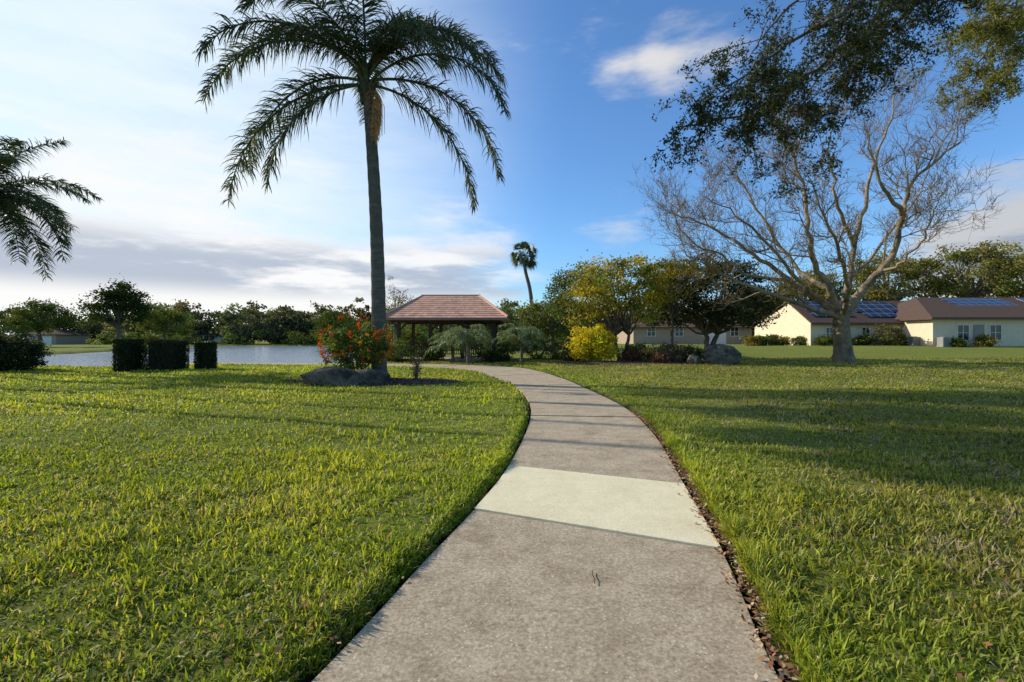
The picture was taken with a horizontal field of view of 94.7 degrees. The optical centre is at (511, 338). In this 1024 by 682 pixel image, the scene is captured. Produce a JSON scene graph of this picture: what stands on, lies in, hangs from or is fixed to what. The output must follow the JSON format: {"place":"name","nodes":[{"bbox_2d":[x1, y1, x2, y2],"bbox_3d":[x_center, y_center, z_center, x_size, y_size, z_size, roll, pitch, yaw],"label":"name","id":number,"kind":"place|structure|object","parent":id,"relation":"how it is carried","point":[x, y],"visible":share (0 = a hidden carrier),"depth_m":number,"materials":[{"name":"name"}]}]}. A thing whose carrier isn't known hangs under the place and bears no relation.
{"place":"outdoors","nodes":[
{"label":"outdoors","id":0,"kind":"place"},
{"bbox_2d":[16,346,355,366],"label":"lake water","id":1,"kind":"structure","parent":0,"point":[268,354],"depth_m":47.20,"materials":[{"name":"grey liquid"}]},
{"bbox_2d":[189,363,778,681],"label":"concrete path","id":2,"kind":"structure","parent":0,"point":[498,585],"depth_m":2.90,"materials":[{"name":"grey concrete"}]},
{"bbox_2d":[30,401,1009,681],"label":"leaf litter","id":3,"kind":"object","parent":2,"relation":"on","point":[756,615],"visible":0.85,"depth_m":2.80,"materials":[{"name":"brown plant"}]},
{"bbox_2d":[0,339,1023,681],"bbox_3d":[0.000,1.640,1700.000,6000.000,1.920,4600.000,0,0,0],"label":"ground","id":4,"kind":"structure","parent":0,"point":[860,351],"depth_m":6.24,"materials":[{"name":"green plant"}]},
{"bbox_2d":[0,329,55,370],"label":"rounded shrub","id":5,"kind":"object","parent":4,"relation":"on","point":[27,358],"visible":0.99,"depth_m":21.03,"materials":[{"name":"green plant"}]},
{"bbox_2d":[0,297,79,342],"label":"oak tree","id":6,"kind":"object","parent":4,"relation":"on","point":[25,319],"visible":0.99,"depth_m":83.33,"materials":[{"name":"green plant"}]},
{"bbox_2d":[0,135,103,282],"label":"queen palm tree","id":7,"kind":"object","parent":4,"relation":"on","point":[22,198],"visible":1,"depth_m":20.86,"materials":[{"name":"green plant"}]},
{"bbox_2d":[19,335,90,344],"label":"walls","id":8,"kind":"structure","parent":4,"relation":"on","point":[67,339],"depth_m":125.44,"materials":[{"name":"beige paint"}]},
{"bbox_2d":[42,336,51,344],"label":"garage door","id":9,"kind":"structure","parent":8,"relation":"attached to","point":[46,340],"depth_m":121.96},
{"bbox_2d":[11,329,92,334],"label":"roof","id":10,"kind":"structure","parent":8,"relation":"on","point":[57,332],"depth_m":124.89,"materials":[{"name":"brown"}]},
{"bbox_2d":[64,273,155,337],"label":"oak tree","id":11,"kind":"object","parent":4,"relation":"on","point":[120,299],"visible":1,"depth_m":70.35,"materials":[{"name":"green plant"}]},
{"bbox_2d":[111,337,144,371],"bbox_3d":[-17.298,0.717,21.345,0.794,1.634,1.297,0,0,0],"label":"clipped hedge","id":12,"kind":"object","parent":4,"relation":"on","point":[127,354],"visible":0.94,"depth_m":20.97,"materials":[{"name":"green plant"}]},
{"bbox_2d":[130,307,200,338],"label":"oak tree","id":13,"kind":"object","parent":4,"relation":"on","point":[163,323],"visible":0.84,"depth_m":88.99,"materials":[{"name":"green plant"}]},
{"bbox_2d":[143,337,189,370],"bbox_3d":[-15.884,0.718,21.754,1.498,1.597,1.289,0,0,0],"label":"clipped hedge","id":14,"kind":"object","parent":4,"relation":"on","point":[170,354],"visible":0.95,"depth_m":21.31,"materials":[{"name":"green plant"}]},
{"bbox_2d":[193,341,217,369],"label":"clipped hedge","id":15,"kind":"object","parent":4,"relation":"on","point":[205,354],"visible":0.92,"depth_m":22.11,"materials":[{"name":"green plant"}]},
{"bbox_2d":[191,335,247,343],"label":"walls","id":16,"kind":"structure","parent":4,"relation":"on","point":[224,343],"depth_m":126.00,"materials":[{"name":"beige paint"}]},
{"bbox_2d":[85,324,574,350],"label":"lakeside shrubs","id":17,"kind":"object","parent":4,"relation":"on","point":[421,334],"visible":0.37,"depth_m":117.08,"materials":[{"name":"green plant"}]},
{"bbox_2d":[308,308,358,341],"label":"oak tree","id":18,"kind":"object","parent":4,"relation":"on","point":[325,320],"visible":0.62,"depth_m":78.74,"materials":[{"name":"green plant"}]},
{"bbox_2d":[192,0,511,372],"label":"queen palm tree","id":19,"kind":"object","parent":4,"relation":"on","point":[417,30],"visible":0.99,"depth_m":16.46,"materials":[{"name":"green plant"}]},
{"bbox_2d":[285,377,460,385],"bbox_3d":[-4.584,1.391,15.889,6.074,0.204,2.589,0,0,0],"label":"mulch bed","id":20,"kind":"object","parent":4,"relation":"on","point":[409,381],"visible":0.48,"depth_m":15.39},
{"bbox_2d":[300,366,362,385],"bbox_3d":[-5.678,1.266,14.918,2.069,0.834,1.001,0,0,0],"label":"boulder","id":21,"kind":"object","parent":20,"relation":"on","point":[332,375],"visible":0.8,"depth_m":14.55,"materials":[{"name":"grey stone"}]},
{"bbox_2d":[317,312,394,370],"bbox_3d":[-5.318,0.295,16.124,2.608,2.461,1.862,0,0,0],"label":"flowering bush","id":22,"kind":"object","parent":20,"relation":"on","point":[342,346],"visible":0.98,"depth_m":15.85,"materials":[{"name":"green plant"}]},
{"bbox_2d":[407,348,423,379],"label":"dry ornamental plant","id":23,"kind":"object","parent":20,"relation":"on","point":[416,371],"visible":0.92,"depth_m":16.16,"materials":[{"name":"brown plant"}]},
{"bbox_2d":[357,368,390,383],"bbox_3d":[-4.552,1.284,15.225,1.277,0.710,0.818,0,0,0],"label":"boulder","id":24,"kind":"object","parent":4,"relation":"on","point":[369,375],"visible":0.52,"depth_m":14.96,"materials":[{"name":"grey stone"}]},
{"bbox_2d":[386,275,413,341],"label":"cypress tree","id":25,"kind":"object","parent":4,"relation":"on","point":[399,300],"visible":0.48,"depth_m":69.82,"materials":[{"name":"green plant"}]},
{"bbox_2d":[0,297,803,343],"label":"distant treeline","id":26,"kind":"object","parent":4,"relation":"on","point":[251,317],"visible":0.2,"depth_m":129.56,"materials":[{"name":"green plant"}]},
{"bbox_2d":[387,337,420,361],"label":"garden shrub","id":27,"kind":"object","parent":4,"relation":"on","point":[400,357],"visible":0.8,"depth_m":30.12,"materials":[{"name":"green plant"}]},
{"bbox_2d":[415,346,449,360],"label":"garden shrub","id":28,"kind":"object","parent":4,"relation":"on","point":[439,356],"visible":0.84,"depth_m":30.68,"materials":[{"name":"green plant"}]},
{"bbox_2d":[386,294,509,360],"bbox_3d":[-4.363,-0.740,33.700,8.365,4.880,6.614,0,0,0],"label":"gazebo","id":29,"kind":"object","parent":4,"relation":"on","point":[442,309],"visible":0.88,"depth_m":31.41,"materials":[{"name":"wood"}]},
{"bbox_2d":[423,333,476,361],"bbox_3d":[-3.823,0.518,29.199,3.364,1.964,3.312,0,0,0],"label":"date palm plant","id":30,"kind":"object","parent":4,"relation":"on","point":[451,345],"visible":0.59,"depth_m":28.99,"materials":[{"name":"green plant"}]},
{"bbox_2d":[434,324,494,364],"bbox_3d":[-2.804,0.315,27.686,3.635,2.369,3.605,0,0,0],"label":"date palm plant","id":31,"kind":"object","parent":4,"relation":"on","point":[464,336],"visible":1,"depth_m":27.14,"materials":[{"name":"green plant"}]},
{"bbox_2d":[472,343,507,361],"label":"garden shrub","id":32,"kind":"object","parent":4,"relation":"on","point":[488,355],"visible":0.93,"depth_m":29.19,"materials":[{"name":"green plant"}]},
{"bbox_2d":[470,301,522,340],"bbox_3d":[-1.519,-1.554,58.077,8.384,6.222,8.054,0,0,0],"label":"oak tree","id":33,"kind":"object","parent":4,"relation":"on","point":[503,327],"visible":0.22,"depth_m":57.05,"materials":[{"name":"green plant"}]},
{"bbox_2d":[492,341,519,361],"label":"garden shrub","id":34,"kind":"object","parent":4,"relation":"on","point":[507,356],"visible":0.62,"depth_m":29.72,"materials":[{"name":"green plant"}]},
{"bbox_2d":[494,323,547,362],"bbox_3d":[0.454,0.255,28.514,3.514,2.490,3.440,0,0,0],"label":"date palm plant","id":35,"kind":"object","parent":4,"relation":"on","point":[522,333],"visible":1,"depth_m":28.32,"materials":[{"name":"green plant"}]},
{"bbox_2d":[509,241,538,338],"bbox_3d":[1.560,-5.727,62.111,4.238,14.683,4.142,0,0,0],"label":"sabal palm tree","id":36,"kind":"object","parent":4,"relation":"on","point":[526,262],"visible":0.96,"depth_m":61.87,"materials":[{"name":"green plant"}]},
{"bbox_2d":[518,339,556,358],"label":"garden shrub","id":37,"kind":"object","parent":4,"relation":"on","point":[536,348],"visible":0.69,"depth_m":33.70,"materials":[{"name":"green plant"}]},
{"bbox_2d":[507,298,595,352],"bbox_3d":[3.827,-1.516,46.219,8.886,5.985,7.782,0,0,0],"label":"oak tree","id":38,"kind":"object","parent":4,"relation":"on","point":[541,318],"visible":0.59,"depth_m":44.79,"materials":[{"name":"green plant"}]},
{"bbox_2d":[545,338,572,359],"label":"garden shrub","id":39,"kind":"object","parent":4,"relation":"on","point":[556,355],"visible":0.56,"depth_m":32.86,"materials":[{"name":"green plant"}]},
{"bbox_2d":[559,349,585,360],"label":"garden shrub","id":40,"kind":"object","parent":4,"relation":"on","point":[564,357],"visible":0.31,"depth_m":30.82,"materials":[{"name":"green plant"}]},
{"bbox_2d":[542,261,621,336],"bbox_3d":[5.680,-2.447,37.738,6.647,7.832,6.230,0,0,0],"label":"shade tree","id":41,"kind":"object","parent":4,"relation":"on","point":[556,306],"visible":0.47,"depth_m":37.40,"materials":[{"name":"green plant"}]},
{"bbox_2d":[554,360,704,364],"bbox_3d":[7.415,1.387,28.524,10.014,0.222,3.961,0,0,0],"label":"mulch bed","id":42,"kind":"object","parent":4,"relation":"on","point":[621,362],"visible":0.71,"depth_m":27.72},
{"bbox_2d":[559,323,621,361],"bbox_3d":[4.932,0.497,29.410,3.879,3.281,3.488,0,0,0],"label":"croton shrub","id":43,"kind":"object","parent":42,"relation":"on","point":[583,346],"visible":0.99,"depth_m":28.96,"materials":[{"name":"yellow plant"}]},
{"bbox_2d":[551,250,688,360],"bbox_3d":[6.961,-2.124,30.037,8.886,7.378,6.203,0,0,0],"label":"tabebuia tree","id":44,"kind":"object","parent":42,"relation":"on","point":[588,288],"visible":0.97,"depth_m":29.07,"materials":[{"name":"green plant"}]},
{"bbox_2d":[618,347,644,360],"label":"garden shrub","id":45,"kind":"object","parent":42,"relation":"on","point":[631,355],"visible":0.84,"depth_m":28.67,"materials":[{"name":"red plant"}]},
{"bbox_2d":[619,342,648,356],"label":"garden shrub","id":46,"kind":"object","parent":42,"relation":"on","point":[632,346],"visible":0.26,"depth_m":29.41,"materials":[{"name":"green plant"}]},
{"bbox_2d":[636,341,667,361],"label":"garden shrub","id":47,"kind":"object","parent":42,"relation":"on","point":[648,351],"visible":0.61,"depth_m":28.28,"materials":[{"name":"green plant"}]},
{"bbox_2d":[644,349,674,362],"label":"garden shrub","id":48,"kind":"object","parent":42,"relation":"on","point":[659,356],"visible":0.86,"depth_m":27.72,"materials":[{"name":"red plant"}]},
{"bbox_2d":[657,341,690,361],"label":"garden shrub","id":49,"kind":"object","parent":42,"relation":"on","point":[673,350],"visible":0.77,"depth_m":28.45,"materials":[{"name":"green plant"}]},
{"bbox_2d":[678,342,705,360],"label":"garden shrub","id":50,"kind":"object","parent":42,"relation":"on","point":[695,351],"visible":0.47,"depth_m":29.19,"materials":[{"name":"green plant"}]},
{"bbox_2d":[626,253,722,343],"bbox_3d":[10.714,-2.175,30.989,5.719,7.336,5.100,0,0,42],"label":"shade tree","id":51,"kind":"object","parent":4,"relation":"on","point":[670,269],"visible":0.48,"depth_m":30.52,"materials":[{"name":"green plant"}]},
{"bbox_2d":[617,328,750,343],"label":"walls","id":52,"kind":"structure","parent":4,"relation":"on","point":[639,335],"depth_m":68.00,"materials":[{"name":"beige paint"}]},
{"bbox_2d":[631,318,753,327],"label":"roof","id":53,"kind":"structure","parent":52,"relation":"on","point":[662,326],"depth_m":67.77,"materials":[{"name":"brown"}]},
{"bbox_2d":[708,329,725,343],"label":"garage door","id":54,"kind":"structure","parent":52,"relation":"attached to","point":[721,338],"depth_m":67.96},
{"bbox_2d":[686,355,702,363],"bbox_3d":[10.628,1.294,27.490,0.929,0.739,0.832,0,0,0],"label":"boulder","id":55,"kind":"object","parent":4,"relation":"on","point":[693,359],"visible":0.77,"depth_m":27.22,"materials":[{"name":"grey stone"}]},
{"bbox_2d":[634,245,789,348],"bbox_3d":[14.053,-2.440,32.715,10.819,7.977,8.097,0,0,0],"label":"shade tree","id":56,"kind":"object","parent":4,"relation":"on","point":[717,322],"visible":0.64,"depth_m":31.42,"materials":[{"name":"green plant"}]},
{"bbox_2d":[701,344,740,364],"bbox_3d":[12.070,1.012,27.267,2.223,1.503,1.299,0,0,14],"label":"boulder","id":57,"kind":"object","parent":4,"relation":"on","point":[721,354],"visible":0.79,"depth_m":26.81,"materials":[{"name":"grey stone"}]},
{"bbox_2d":[712,293,772,324],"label":"oak tree","id":58,"kind":"object","parent":4,"relation":"on","point":[745,308],"visible":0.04,"depth_m":92.92,"materials":[{"name":"green plant"}]},
{"bbox_2d":[739,335,764,345],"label":"foundation shrub","id":59,"kind":"object","parent":4,"relation":"on","point":[755,340],"visible":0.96,"depth_m":50.61,"materials":[{"name":"green plant"}]},
{"bbox_2d":[751,335,772,345],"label":"foundation shrub","id":60,"kind":"object","parent":4,"relation":"on","point":[764,339],"visible":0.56,"depth_m":51.28,"materials":[{"name":"green plant"}]},
{"bbox_2d":[765,334,782,345],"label":"foundation shrub","id":61,"kind":"object","parent":4,"relation":"on","point":[775,341],"visible":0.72,"depth_m":51.74,"materials":[{"name":"green plant"}]},
{"bbox_2d":[777,335,793,344],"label":"foundation shrub","id":62,"kind":"object","parent":4,"relation":"on","point":[785,341],"visible":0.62,"depth_m":52.47,"materials":[{"name":"green plant"}]},
{"bbox_2d":[789,335,806,344],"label":"foundation shrub","id":63,"kind":"object","parent":4,"relation":"on","point":[797,339],"visible":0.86,"depth_m":53.15,"materials":[{"name":"green plant"}]},
{"bbox_2d":[768,268,851,309],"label":"oak tree","id":64,"kind":"object","parent":4,"relation":"on","point":[818,291],"visible":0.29,"depth_m":87.55,"materials":[{"name":"green plant"}]},
{"bbox_2d":[812,334,832,345],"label":"foundation shrub","id":65,"kind":"object","parent":4,"relation":"on","point":[824,340],"visible":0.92,"depth_m":50.71,"materials":[{"name":"green plant"}]},
{"bbox_2d":[629,22,1022,362],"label":"bare deciduous tree","id":66,"kind":"object","parent":4,"relation":"on","point":[843,351],"visible":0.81,"depth_m":27.87,"materials":[{"name":"brown plant"}]},
{"bbox_2d":[755,321,899,345],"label":"walls","id":67,"kind":"structure","parent":4,"relation":"on","point":[808,330],"depth_m":53.27,"materials":[{"name":"beige paint"}]},
{"bbox_2d":[759,304,806,322],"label":"gable","id":68,"kind":"structure","parent":67,"relation":"on","point":[791,315],"depth_m":56.37,"materials":[{"name":"beige paint"}]},
{"bbox_2d":[825,327,832,336],"bbox_3d":[34.975,-0.625,51.980,0.910,1.410,0.140,0,0,0],"label":"window frame","id":69,"kind":"object","parent":67,"relation":"attached to","point":[829,333],"visible":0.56,"depth_m":51.96,"materials":[{"name":"white plastic"}]},
{"bbox_2d":[826,328,832,338],"bbox_3d":[34.975,-0.625,52.000,0.748,1.248,0.040,0,0,0],"label":"window glass","id":70,"kind":"object","parent":69,"relation":"in","point":[827,330],"visible":0.64,"depth_m":51.98,"materials":[{"name":"grey glass"}]},
{"bbox_2d":[753,297,1023,323],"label":"roof","id":71,"kind":"structure","parent":67,"relation":"on","point":[920,307],"depth_m":51.48,"materials":[{"name":"brown"}]},
{"bbox_2d":[805,298,1023,316],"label":"solar panels","id":72,"kind":"object","parent":71,"relation":"on","point":[879,309],"visible":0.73,"depth_m":53.23,"materials":[{"name":"blue glass"}]},
{"bbox_2d":[812,317,1023,324],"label":"fascia","id":73,"kind":"structure","parent":71,"relation":"attached to","point":[926,318],"depth_m":47.72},
{"bbox_2d":[644,0,1023,207],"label":"live oak tree","id":74,"kind":"object","parent":4,"relation":"on","point":[865,41],"visible":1,"depth_m":7.68,"materials":[{"name":"green plant"}]},
{"bbox_2d":[855,332,877,345],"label":"foundation shrub","id":75,"kind":"object","parent":4,"relation":"on","point":[866,339],"visible":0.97,"depth_m":50.63,"materials":[{"name":"green plant"}]},
{"bbox_2d":[869,323,906,345],"bbox_3d":[39.978,-0.357,49.983,3.403,2.939,2.905,0,0,0],"label":"garden shrub","id":76,"kind":"object","parent":4,"relation":"on","point":[889,332],"visible":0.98,"depth_m":49.71,"materials":[{"name":"green plant"}]},
{"bbox_2d":[839,247,939,300],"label":"oak tree","id":77,"kind":"object","parent":4,"relation":"on","point":[903,282],"visible":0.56,"depth_m":81.35,"materials":[{"name":"green plant"}]},
{"bbox_2d":[884,334,907,345],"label":"foundation shrub","id":78,"kind":"object","parent":4,"relation":"on","point":[905,340],"visible":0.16,"depth_m":50.50,"materials":[{"name":"green plant"}]},
{"bbox_2d":[906,336,920,345],"bbox_3d":[42.402,0.229,49.800,0.900,1.000,0.800,0,0,0],"label":"air conditioner unit","id":79,"kind":"object","parent":4,"relation":"on","point":[913,340],"visible":1,"depth_m":49.45,"materials":[{"name":"metal"}]},
{"bbox_2d":[936,337,951,346],"bbox_3d":[43.017,0.284,47.000,0.900,1.000,0.800,0,0,0],"label":"air conditioner unit","id":80,"kind":"object","parent":4,"relation":"on","point":[943,341],"visible":1,"depth_m":46.65,"materials":[{"name":"metal"}]},
{"bbox_2d":[950,336,968,346],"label":"foundation shrub","id":81,"kind":"object","parent":4,"relation":"on","point":[957,342],"visible":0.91,"depth_m":46.44,"materials":[{"name":"green plant"}]},
{"bbox_2d":[900,319,1023,345],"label":"wing walls","id":82,"kind":"structure","parent":4,"relation":"on","point":[929,331],"depth_m":48.00,"materials":[{"name":"beige paint"}]},
{"bbox_2d":[957,324,969,340],"bbox_3d":[45.850,-0.650,47.980,1.260,1.660,0.140,0,0,0],"label":"window frame","id":83,"kind":"object","parent":82,"relation":"attached to","point":[963,332],"visible":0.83,"depth_m":47.94,"materials":[{"name":"white plastic"}]},
{"bbox_2d":[958,325,967,339],"bbox_3d":[45.850,-0.650,48.000,1.098,1.498,0.040,0,0,0],"label":"window glass","id":84,"kind":"object","parent":83,"relation":"in","point":[960,329],"visible":0.79,"depth_m":47.98,"materials":[{"name":"grey glass"}]},
{"bbox_2d":[989,324,1001,340],"bbox_3d":[49.150,-0.650,47.980,1.260,1.660,0.140,0,0,0],"label":"window frame","id":85,"kind":"object","parent":82,"relation":"attached to","point":[995,332],"visible":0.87,"depth_m":47.95,"materials":[{"name":"white plastic"}]},
{"bbox_2d":[990,325,1000,338],"bbox_3d":[49.150,-0.650,48.000,1.098,1.498,0.040,0,0,0],"label":"window glass","id":86,"kind":"object","parent":85,"relation":"in","point":[998,329],"visible":0.71,"depth_m":47.98,"materials":[{"name":"glass"}]},
{"bbox_2d":[910,236,1023,296],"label":"oak tree","id":87,"kind":"object","parent":4,"relation":"on","point":[962,285],"visible":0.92,"depth_m":78.22,"materials":[{"name":"green plant"}]},
{"bbox_2d":[973,325,983,345],"bbox_3d":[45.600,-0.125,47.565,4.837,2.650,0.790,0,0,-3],"label":"door and utility box","id":88,"kind":"structure","parent":4,"relation":"on","point":[978,330],"depth_m":47.95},
{"bbox_2d":[970,333,1000,346],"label":"foundation shrub","id":89,"kind":"object","parent":4,"relation":"on","point":[983,341],"visible":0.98,"depth_m":46.51,"materials":[{"name":"green plant"}]},
{"bbox_2d":[972,251,1023,296],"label":"oak tree","id":90,"kind":"object","parent":4,"relation":"on","point":[1008,295],"visible":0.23,"depth_m":81.59,"materials":[{"name":"green plant"}]},
{"bbox_2d":[0,0,1023,336],"label":"sky","id":91,"kind":"structure","parent":0,"point":[119,80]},
{"bbox_2d":[647,328,654,335],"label":"window glass","id":92,"kind":"object","parent":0,"point":[651,332],"visible":0.93,"depth_m":67.98,"materials":[{"name":"glass"}]},
{"bbox_2d":[675,328,682,335],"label":"window glass","id":93,"kind":"object","parent":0,"point":[678,331],"visible":1,"depth_m":67.98,"materials":[{"name":"grey glass"}]},
{"bbox_2d":[731,328,737,335],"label":"window glass","id":94,"kind":"object","parent":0,"point":[732,332],"visible":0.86,"depth_m":67.98,"materials":[{"name":"glass"}]},
{"bbox_2d":[863,328,868,332],"bbox_3d":[38.975,-0.625,52.000,0.748,1.248,0.040,0,0,0],"label":"window glass","id":95,"kind":"object","parent":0,"point":[865,330],"visible":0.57,"depth_m":51.98,"materials":[{"name":"black glass"}]}
]}

